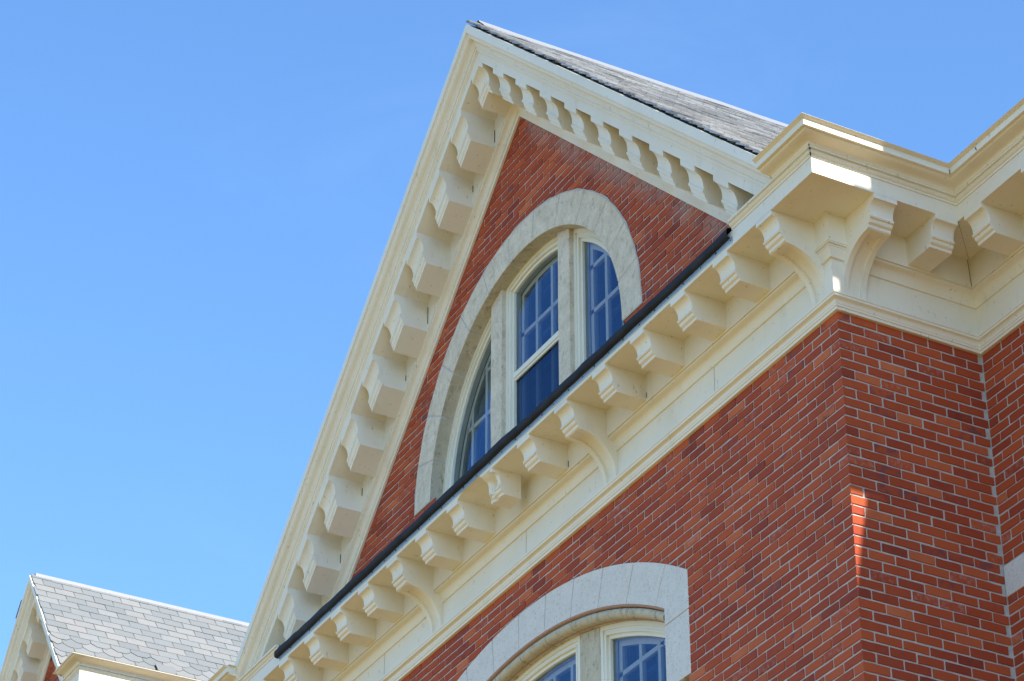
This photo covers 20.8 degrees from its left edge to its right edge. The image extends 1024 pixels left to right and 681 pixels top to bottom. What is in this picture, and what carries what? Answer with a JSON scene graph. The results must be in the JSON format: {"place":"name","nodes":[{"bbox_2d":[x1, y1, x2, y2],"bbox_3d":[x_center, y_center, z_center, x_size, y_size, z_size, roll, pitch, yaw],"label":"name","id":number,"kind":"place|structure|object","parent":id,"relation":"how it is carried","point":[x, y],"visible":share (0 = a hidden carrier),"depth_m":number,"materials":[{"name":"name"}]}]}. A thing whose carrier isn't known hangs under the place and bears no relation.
{"place":"outdoors","nodes":[
{"label":"outdoors","id":0,"kind":"place"},
{"bbox_2d":[0,0,1023,670],"label":"sky","id":1,"kind":"structure","parent":0,"point":[201,200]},
{"label":"ground","id":2,"kind":"structure","parent":0,"visible":0},
{"bbox_2d":[208,20,1023,680],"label":"brick building","id":3,"kind":"structure","parent":2,"relation":"on","point":[642,378],"depth_m":18.71,"materials":[{"name":"brick"}]},
{"bbox_2d":[0,573,248,680],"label":"gabled dormer","id":4,"kind":"object","parent":3,"relation":"attached to","point":[65,630],"visible":0.79,"depth_m":29.36,"materials":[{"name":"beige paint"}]},
{"bbox_2d":[443,317,490,493],"bbox_3d":[-0.284,0.733,21.920,0.127,1.830,0.876,16,-36,-24],"label":"window","id":5,"kind":"structure","parent":3,"relation":"in","point":[452,465],"depth_m":22.12,"materials":[{"name":"beige paint"}]},
{"bbox_2d":[506,236,558,433],"bbox_3d":[0.221,0.180,21.173,0.127,1.964,0.898,16,-36,-24],"label":"window","id":6,"kind":"structure","parent":3,"relation":"in","point":[528,384],"depth_m":21.44,"materials":[{"name":"beige paint"}]},
{"bbox_2d":[515,635,579,680],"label":"window","id":7,"kind":"structure","parent":3,"relation":"in","point":[570,650],"depth_m":19.58,"materials":[{"name":"beige paint"}]},
{"bbox_2d":[573,228,622,369],"bbox_3d":[0.726,-0.260,20.352,0.127,1.829,0.874,16,-36,-24],"label":"window","id":8,"kind":"structure","parent":3,"relation":"in","point":[585,276],"depth_m":20.70,"materials":[{"name":"beige paint"}]},
{"bbox_2d":[600,621,665,680],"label":"window","id":9,"kind":"structure","parent":3,"relation":"in","point":[641,634],"depth_m":18.74,"materials":[{"name":"beige paint"}]}
]}

